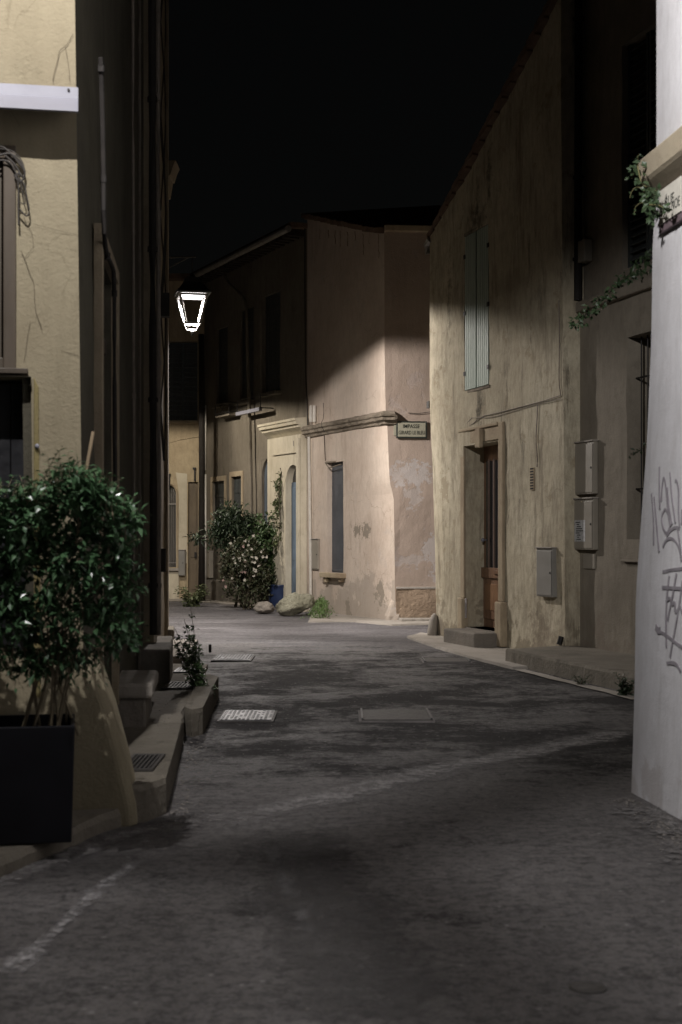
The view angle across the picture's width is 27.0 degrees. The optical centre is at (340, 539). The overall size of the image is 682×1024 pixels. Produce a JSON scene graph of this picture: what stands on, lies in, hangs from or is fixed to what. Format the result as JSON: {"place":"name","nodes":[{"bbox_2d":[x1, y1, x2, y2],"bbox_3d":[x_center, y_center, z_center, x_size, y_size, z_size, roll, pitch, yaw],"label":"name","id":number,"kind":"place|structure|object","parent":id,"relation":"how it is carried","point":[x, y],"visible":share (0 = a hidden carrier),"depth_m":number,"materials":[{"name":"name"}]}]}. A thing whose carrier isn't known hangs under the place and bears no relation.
{"place":"outdoors","nodes":[
{"label":"outdoors","id":0,"kind":"place"},
{"bbox_2d":[0,808,121,876],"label":"pavement","id":1,"kind":"structure","parent":0,"point":[88,824],"depth_m":6.93,"materials":[{"name":"grey concrete"}]},
{"bbox_2d":[0,713,74,844],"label":"planter","id":2,"kind":"object","parent":1,"relation":"on","point":[36,780],"visible":0.88,"depth_m":6.58,"materials":[{"name":"black plastic"}]},
{"bbox_2d":[0,446,152,735],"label":"potted shrub","id":3,"kind":"object","parent":2,"relation":"on","point":[89,510],"visible":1,"depth_m":6.60,"materials":[{"name":"green plant"}]},
{"bbox_2d":[75,431,94,545],"bbox_3d":[-1.208,-0.238,6.700,0.096,0.543,0.016,0,0,0],"label":"bamboo cane","id":4,"kind":"object","parent":3,"relation":"in","point":[87,463],"visible":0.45,"depth_m":6.69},
{"bbox_2d":[123,675,192,822],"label":"pavement","id":5,"kind":"structure","parent":0,"point":[152,791],"depth_m":9.12,"materials":[{"name":"grey concrete"}]},
{"bbox_2d":[117,670,157,726],"bbox_3d":[-1.503,1.190,10.384,0.300,0.380,1.010,0,0,-5],"label":"doorstep","id":6,"kind":"object","parent":5,"relation":"on","point":[137,688],"visible":0.66,"depth_m":9.91,"materials":[{"name":"stone"}]},
{"bbox_2d":[131,753,164,771],"bbox_3d":[-1.154,1.316,8.293,0.191,0.048,0.579,0,0,0],"label":"drain grate","id":7,"kind":"object","parent":5,"relation":"on","point":[145,762],"visible":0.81,"depth_m":8.32,"materials":[{"name":"metal"}]},
{"bbox_2d":[137,642,172,683],"bbox_3d":[-1.759,1.250,13.360,0.330,0.500,0.900,0,0,-5],"label":"doorstep","id":8,"kind":"object","parent":5,"relation":"on","point":[157,656],"visible":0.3,"depth_m":12.92,"materials":[{"name":"stone"}]},
{"bbox_2d":[160,681,194,689],"bbox_3d":[-1.432,1.316,12.670,0.286,0.048,0.529,0,0,0],"label":"drain grate","id":9,"kind":"object","parent":5,"relation":"on","point":[174,685],"visible":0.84,"depth_m":12.59,"materials":[{"name":"metal"}]},
{"bbox_2d":[173,639,196,663],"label":"pavement","id":10,"kind":"structure","parent":0,"point":[176,660],"depth_m":17.67,"materials":[{"name":"concrete"}]},
{"bbox_2d":[173,664,207,675],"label":"pavement","id":11,"kind":"structure","parent":0,"point":[176,666],"depth_m":16.03,"materials":[{"name":"grey concrete"}]},
{"bbox_2d":[157,636,172,643],"bbox_3d":[-1.994,1.300,15.607,0.270,0.400,1.200,0,0,-5],"label":"doorstep","id":12,"kind":"object","parent":11,"relation":"on","point":[164,638],"visible":0.14,"depth_m":15.77,"materials":[{"name":"stone"}]},
{"bbox_2d":[173,667,186,672],"bbox_3d":[-1.691,1.456,15.656,0.256,0.048,0.487,0,0,0],"label":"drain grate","id":13,"kind":"object","parent":11,"relation":"on","point":[179,670],"visible":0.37,"depth_m":15.41,"materials":[{"name":"metal"}]},
{"bbox_2d":[184,674,218,736],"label":"pavement","id":14,"kind":"structure","parent":0,"point":[200,705],"depth_m":11.28,"materials":[{"name":"grey concrete"}]},
{"bbox_2d":[172,613,207,685],"bbox_3d":[-1.305,1.052,12.563,0.359,0.944,0.236,0,0,0],"label":"weed","id":15,"kind":"object","parent":14,"relation":"on","point":[193,671],"visible":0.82,"depth_m":12.55,"materials":[{"name":"green plant"}]},
{"bbox_2d":[169,599,275,609],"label":"pavement","id":16,"kind":"structure","parent":0,"point":[209,601],"depth_m":33.60,"materials":[{"name":"concrete"}]},
{"bbox_2d":[173,583,209,606],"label":"weed","id":17,"kind":"object","parent":16,"relation":"on","point":[196,598],"visible":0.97,"depth_m":31.58,"materials":[{"name":"green plant"}]},
{"bbox_2d":[198,334,206,600],"bbox_3d":[-3.311,-1.650,34.000,0.207,6.501,0.170,0,0,0],"label":"utility pole","id":18,"kind":"object","parent":16,"relation":"on","point":[202,564],"visible":0.75,"depth_m":33.93,"materials":[{"name":"brown wood"}]},
{"bbox_2d":[244,511,277,600],"bbox_3d":[-1.590,0.449,30.909,1.017,2.115,1.035,0,0,-40],"label":"leafy shrub","id":19,"kind":"object","parent":16,"relation":"on","point":[262,537],"visible":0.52,"depth_m":30.74,"materials":[{"name":"green plant"}]},
{"bbox_2d":[268,584,283,607],"bbox_3d":[-1.318,1.225,30.500,0.500,0.510,0.500,0,0,0],"label":"blue pot","id":20,"kind":"object","parent":16,"relation":"on","point":[276,597],"visible":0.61,"depth_m":30.28,"materials":[{"name":"ceramic"}]},
{"bbox_2d":[0,602,681,1023],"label":"road","id":21,"kind":"structure","parent":0,"point":[96,964],"depth_m":6.54,"materials":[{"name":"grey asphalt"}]},
{"bbox_2d":[2,859,139,971],"bbox_3d":[-1.056,1.493,5.786,0.197,0.008,2.042,0,0,7],"label":"road marking","id":22,"kind":"object","parent":21,"relation":"on","point":[55,930],"visible":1,"depth_m":5.51,"materials":[{"name":"white paint"}]},
{"bbox_2d":[0,0,143,826],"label":"corner house","id":23,"kind":"structure","parent":21,"relation":"on","point":[72,136],"depth_m":7.50,"materials":[{"name":"yellow paint"}]},
{"bbox_2d":[0,145,15,367],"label":"window","id":24,"kind":"structure","parent":23,"relation":"in","point":[8,360],"depth_m":7.42,"materials":[{"name":"brown wood"}]},
{"bbox_2d":[0,822,162,884],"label":"road gutter","id":25,"kind":"object","parent":21,"relation":"on","point":[34,867],"visible":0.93,"depth_m":6.73,"materials":[{"name":"grey concrete"}]},
{"bbox_2d":[0,0,179,644],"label":"narrow house","id":26,"kind":"structure","parent":21,"relation":"on","point":[161,170],"depth_m":14.24,"materials":[{"name":"beige paint"}]},
{"bbox_2d":[169,273,203,598],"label":"tan house","id":27,"kind":"structure","parent":21,"relation":"on","point":[183,477],"depth_m":35.24,"materials":[{"name":"paint"}]},
{"bbox_2d":[169,486,175,566],"bbox_3d":[-4.226,-0.321,35.389,0.318,2.030,0.115,0,0,3],"label":"window","id":28,"kind":"structure","parent":27,"relation":"in","point":[172,493],"depth_m":35.41,"materials":[{"name":"brown wood"}]},
{"bbox_2d":[178,550,185,575],"bbox_3d":[-3.931,0.575,35.160,0.182,0.644,0.140,0,0,3],"label":"meter box","id":29,"kind":"object","parent":27,"relation":"attached to","point":[181,562],"visible":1,"depth_m":35.10,"materials":[{"name":"metal"}]},
{"bbox_2d":[179,551,183,574],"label":"door","id":30,"kind":"structure","parent":29,"relation":"in","point":[181,553],"depth_m":35.10,"materials":[{"name":"metal"}]},
{"bbox_2d":[189,482,197,596],"bbox_3d":[-3.656,0.030,35.281,0.255,2.900,0.110,0,0,3],"label":"door","id":31,"kind":"structure","parent":27,"relation":"in","point":[193,486],"depth_m":35.28,"materials":[{"name":"brown paint"}]},
{"bbox_2d":[196,677,216,698],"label":"weed","id":32,"kind":"object","parent":21,"relation":"on","point":[215,687],"visible":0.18,"depth_m":12.55,"materials":[{"name":"green plant"}]},
{"bbox_2d":[184,497,262,607],"bbox_3d":[-2.513,0.291,31.291,1.762,2.428,1.104,0,0,21],"label":"leafy shrub","id":33,"kind":"object","parent":21,"relation":"on","point":[232,521],"visible":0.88,"depth_m":31.06,"materials":[{"name":"green plant"}]},
{"bbox_2d":[211,654,254,661],"bbox_3d":[-1.349,1.497,17.866,0.492,0.046,0.877,0,0,0],"label":"manhole cover","id":34,"kind":"object","parent":21,"relation":"on","point":[233,658],"visible":0.98,"depth_m":17.73,"materials":[{"name":"metal"}]},
{"bbox_2d":[215,533,275,609],"bbox_3d":[-2.008,0.684,30.251,1.390,1.654,1.153,0,0,0],"label":"flowering bush","id":35,"kind":"object","parent":21,"relation":"on","point":[249,565],"visible":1,"depth_m":30.19,"materials":[{"name":"green plant"}]},
{"bbox_2d":[217,710,276,722],"bbox_3d":[-0.784,1.497,11.982,0.465,0.046,0.703,0,0,0],"label":"manhole cover","id":36,"kind":"object","parent":21,"relation":"on","point":[247,716],"visible":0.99,"depth_m":11.83,"materials":[{"name":"metal"}]},
{"bbox_2d":[188,222,307,611],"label":"terrace house","id":37,"kind":"structure","parent":21,"relation":"on","point":[255,386],"depth_m":31.73,"materials":[{"name":"paint"}]},
{"bbox_2d":[207,551,212,577],"bbox_3d":[-3.255,0.613,34.794,0.120,0.657,0.459,0,0,-25],"label":"meter box","id":38,"kind":"object","parent":37,"relation":"attached to","point":[209,564],"visible":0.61,"depth_m":34.60,"materials":[{"name":"metal"}]},
{"bbox_2d":[207,553,208,576],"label":"door","id":39,"kind":"structure","parent":38,"relation":"in","point":[207,553],"depth_m":34.65,"materials":[{"name":"metal"}]},
{"bbox_2d":[264,463,266,560],"bbox_3d":[-1.555,-0.166,31.506,0.040,3.232,0.660,0,0,-25],"label":"door","id":40,"kind":"structure","parent":37,"relation":"in","point":[265,473],"depth_m":31.74,"materials":[{"name":"brown paint"}]},
{"bbox_2d":[270,468,281,548],"bbox_3d":[-1.354,-0.636,30.213,0.459,1.729,0.668,0,0,18],"label":"climbing vine","id":41,"kind":"object","parent":37,"relation":"attached to","point":[278,501],"visible":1,"depth_m":30.37,"materials":[{"name":"green plant"}]},
{"bbox_2d":[292,482,295,592],"bbox_3d":[-0.870,0.117,29.918,0.072,2.646,0.756,0,0,-25],"label":"door","id":42,"kind":"structure","parent":37,"relation":"in","point":[294,483],"depth_m":30.12,"materials":[{"name":"blue paint"}]},
{"bbox_2d":[253,601,274,613],"bbox_3d":[-1.545,1.373,28.564,0.398,0.261,0.358,0,0,18],"label":"boulder","id":43,"kind":"object","parent":21,"relation":"on","point":[265,607],"visible":1,"depth_m":28.43,"materials":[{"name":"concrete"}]},
{"bbox_2d":[276,592,315,615],"bbox_3d":[-0.888,1.255,27.846,0.817,0.435,0.566,-14,0,0],"label":"boulder","id":44,"kind":"object","parent":21,"relation":"on","point":[293,604],"visible":0.99,"depth_m":27.68,"materials":[{"name":"grey stone"}]},
{"bbox_2d":[244,832,435,1017],"bbox_3d":[-0.075,1.497,5.842,0.828,0.015,3.150,0,0,-6],"label":"road patch","id":45,"kind":"object","parent":21,"relation":"on","point":[323,947],"visible":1,"depth_m":5.32,"materials":[{"name":"grey asphalt"}]},
{"bbox_2d":[265,849,307,929],"bbox_3d":[-0.231,1.492,6.116,0.174,0.008,1.835,0,0,-9],"label":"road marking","id":46,"kind":"object","parent":45,"relation":"on","point":[287,877],"visible":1,"depth_m":6.10,"materials":[{"name":"white paint"}]},
{"bbox_2d":[300,205,440,620],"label":"pink house","id":47,"kind":"structure","parent":21,"relation":"on","point":[370,511],"depth_m":26.75,"materials":[{"name":"paint"}]},
{"bbox_2d":[311,538,319,569],"bbox_3d":[-0.535,0.300,29.040,0.055,0.635,0.392,0,0,-23],"label":"meter box","id":48,"kind":"object","parent":47,"relation":"attached to","point":[315,552],"visible":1,"depth_m":28.96,"materials":[{"name":"metal"}]},
{"bbox_2d":[311,541,316,568],"bbox_3d":[-0.548,0.314,29.035,0.014,0.567,0.332,0,0,-23],"label":"door","id":49,"kind":"structure","parent":48,"relation":"in","point":[313,543],"depth_m":29.02,"materials":[{"name":"metal"}]},
{"bbox_2d":[396,421,426,437],"bbox_3d":[1.292,-2.004,26.013,0.568,0.312,0.038,0,0,-6],"label":"street sign","id":50,"kind":"object","parent":47,"relation":"attached to","point":[411,429],"visible":1,"depth_m":26.00,"materials":[{"name":"metal"}]},
{"bbox_2d":[358,708,434,722],"bbox_3d":[0.459,1.492,12.006,0.622,0.056,0.751,0,0,0],"label":"manhole cover","id":51,"kind":"object","parent":21,"relation":"on","point":[395,716],"visible":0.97,"depth_m":11.86,"materials":[{"name":"metal"}]},
{"bbox_2d":[191,728,632,824],"bbox_3d":[0.811,1.495,9.392,0.588,0.020,5.437,0,0,39],"label":"road gutter","id":52,"kind":"object","parent":21,"relation":"on","point":[321,798],"visible":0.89,"depth_m":8.92,"materials":[{"name":"grey concrete"}]},
{"bbox_2d":[420,657,472,663],"bbox_3d":[1.286,1.492,17.463,0.600,0.056,0.645,0,0,0],"label":"manhole cover","id":53,"kind":"object","parent":21,"relation":"on","point":[465,660],"visible":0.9,"depth_m":17.30,"materials":[{"name":"metal"}]},
{"bbox_2d":[424,0,655,648],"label":"ochre house","id":54,"kind":"structure","parent":21,"relation":"on","point":[503,404],"depth_m":19.00,"materials":[{"name":"paint"}]},
{"bbox_2d":[481,445,498,627],"bbox_3d":[2.247,-0.039,20.103,0.158,2.619,1.279,0,0,-17],"label":"door","id":55,"kind":"structure","parent":54,"relation":"in","point":[489,573],"depth_m":20.45,"materials":[{"name":"brown wood"}]},
{"bbox_2d":[535,547,556,596],"bbox_3d":[2.583,0.409,17.919,0.090,0.628,0.493,0,0,-17],"label":"meter box","id":56,"kind":"object","parent":54,"relation":"attached to","point":[546,574],"visible":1,"depth_m":17.83,"materials":[{"name":"metal"}]},
{"bbox_2d":[537,551,550,595],"bbox_3d":[2.552,0.423,17.910,0.014,0.560,0.433,0,0,-17],"label":"door","id":57,"kind":"structure","parent":56,"relation":"in","point":[543,557],"depth_m":17.89,"materials":[{"name":"metal"}]},
{"bbox_2d":[516,669,633,698],"bbox_3d":[2.407,1.486,14.759,0.174,0.008,3.121,0,0,-14],"label":"road gutter","id":58,"kind":"object","parent":21,"relation":"on","point":[580,684],"visible":0.91,"depth_m":14.58,"materials":[{"name":"concrete"}]},
{"bbox_2d":[571,674,592,684],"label":"weed","id":59,"kind":"object","parent":58,"relation":"on","point":[577,681],"visible":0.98,"depth_m":14.57,"materials":[{"name":"green plant"}]},
{"bbox_2d":[569,981,606,993],"bbox_3d":[0.824,1.498,4.742,0.130,0.016,0.130,0,0,0],"label":"survey disc","id":60,"kind":"object","parent":21,"relation":"on","point":[587,987],"visible":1,"depth_m":4.74,"materials":[{"name":"metal"}]},
{"bbox_2d":[615,671,634,695],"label":"weed","id":61,"kind":"object","parent":21,"relation":"on","point":[625,689],"visible":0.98,"depth_m":13.56,"materials":[{"name":"green plant"}]},
{"bbox_2d":[597,802,681,864],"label":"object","id":62,"kind":"object","parent":21,"relation":"on","point":[634,811],"visible":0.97,"depth_m":7.33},
{"bbox_2d":[631,0,681,819],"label":"white house","id":63,"kind":"structure","parent":21,"relation":"on","point":[657,759],"depth_m":8.11,"materials":[{"name":"paint"}]},
{"bbox_2d":[624,154,672,228],"bbox_3d":[1.789,-2.018,8.139,0.125,0.463,0.495,0,0,-16],"label":"ivy","id":64,"kind":"object","parent":63,"relation":"attached to","point":[644,199],"visible":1,"depth_m":8.18,"materials":[{"name":"green plant"}]},
{"bbox_2d":[659,176,681,233],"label":"street plate","id":65,"kind":"object","parent":63,"relation":"attached to","point":[671,193],"visible":0.81,"depth_m":8.03,"materials":[{"name":"metal"}]},
{"bbox_2d":[632,805,681,832],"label":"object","id":66,"kind":"object","parent":21,"relation":"on","point":[671,820],"visible":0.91,"depth_m":7.66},
{"bbox_2d":[169,0,547,419],"label":"sky","id":67,"kind":"structure","parent":0,"point":[280,111],"materials":[{"name":"black"}]},
{"bbox_2d":[308,611,428,625],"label":"pavement","id":68,"kind":"structure","parent":0,"point":[332,617],"depth_m":25.73,"materials":[{"name":"concrete"}]},
{"bbox_2d":[300,594,337,618],"bbox_3d":[-0.425,1.305,27.591,0.757,0.415,2.756,0,0,0],"label":"grass tuft","id":69,"kind":"object","parent":68,"relation":"on","point":[322,602],"visible":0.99,"depth_m":26.88,"materials":[{"name":"green plant"}]},
{"bbox_2d":[407,632,527,669],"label":"pavement","id":70,"kind":"structure","parent":0,"point":[493,655],"depth_m":18.73,"materials":[{"name":"concrete"}]},
{"bbox_2d":[427,613,437,635],"bbox_3d":[1.401,1.340,21.750,0.163,0.420,0.200,0,0,0],"label":"guard stone","id":71,"kind":"object","parent":70,"relation":"on","point":[432,630],"visible":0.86,"depth_m":21.68,"materials":[{"name":"stone"}]},
{"bbox_2d":[444,628,496,647],"bbox_3d":[1.842,1.397,19.848,0.440,0.245,1.164,0,0,-17],"label":"doorstep","id":72,"kind":"object","parent":70,"relation":"on","point":[473,638],"visible":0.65,"depth_m":19.46,"materials":[{"name":"stone"}]},
{"bbox_2d":[505,645,634,693],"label":"pavement","id":73,"kind":"structure","parent":0,"point":[602,667],"depth_m":15.62,"materials":[{"name":"grey concrete"}]},
{"bbox_2d":[567,246,652,330],"bbox_3d":[2.175,-2.014,11.118,0.801,0.764,0.217,0,0,22],"label":"hanging vine","id":74,"kind":"object","parent":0,"point":[625,279],"visible":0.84,"depth_m":11.12,"materials":[{"name":"green plant"}]},
{"bbox_2d":[573,0,655,654],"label":"grey house","id":75,"kind":"structure","parent":0,"point":[615,335],"depth_m":16.75,"materials":[{"name":"paint"}]},
{"bbox_2d":[573,497,598,549],"bbox_3d":[2.974,-0.190,17.313,0.090,0.634,0.533,0,0,-17],"label":"meter box","id":76,"kind":"object","parent":75,"relation":"attached to","point":[585,523],"visible":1,"depth_m":17.21,"materials":[{"name":"metal"}]},
{"bbox_2d":[574,501,591,547],"bbox_3d":[2.943,-0.176,17.304,0.014,0.566,0.473,0,0,-17],"label":"door","id":77,"kind":"structure","parent":76,"relation":"in","point":[582,510],"depth_m":17.23,"materials":[{"name":"metal"}]},
{"bbox_2d":[574,439,597,494],"bbox_3d":[2.978,-0.874,17.319,0.080,0.651,0.524,0,0,-17],"label":"meter box","id":78,"kind":"object","parent":75,"relation":"attached to","point":[586,466],"visible":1,"depth_m":17.23,"materials":[{"name":"metal"}]},
{"bbox_2d":[575,444,592,492],"bbox_3d":[2.952,-0.860,17.311,0.014,0.583,0.464,0,0,-17],"label":"door","id":79,"kind":"structure","parent":78,"relation":"in","point":[583,453],"depth_m":17.28,"materials":[{"name":"metal"}]},
{"bbox_2d":[583,554,595,568],"bbox_3d":[3.019,0.270,17.286,0.020,0.174,0.292,0,0,-17],"label":"junction box","id":80,"kind":"object","parent":75,"relation":"attached to","point":[589,561],"visible":1,"depth_m":17.26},
{"bbox_2d":[629,443,646,458],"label":"hanging vine","id":81,"kind":"object","parent":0,"point":[644,444],"visible":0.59,"depth_m":9.60,"materials":[{"name":"green plant"}]},
{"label":"setback house","id":82,"kind":"object","parent":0,"visible":0},
{"bbox_2d":[169,256,210,335],"bbox_3d":[-2.792,-4.034,23.137,1.322,1.445,0.583,0,0,-10],"label":"street lantern","id":83,"kind":"object","parent":82,"relation":"attached to","point":[192,287],"visible":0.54,"depth_m":23.06,"materials":[{"name":"black"}]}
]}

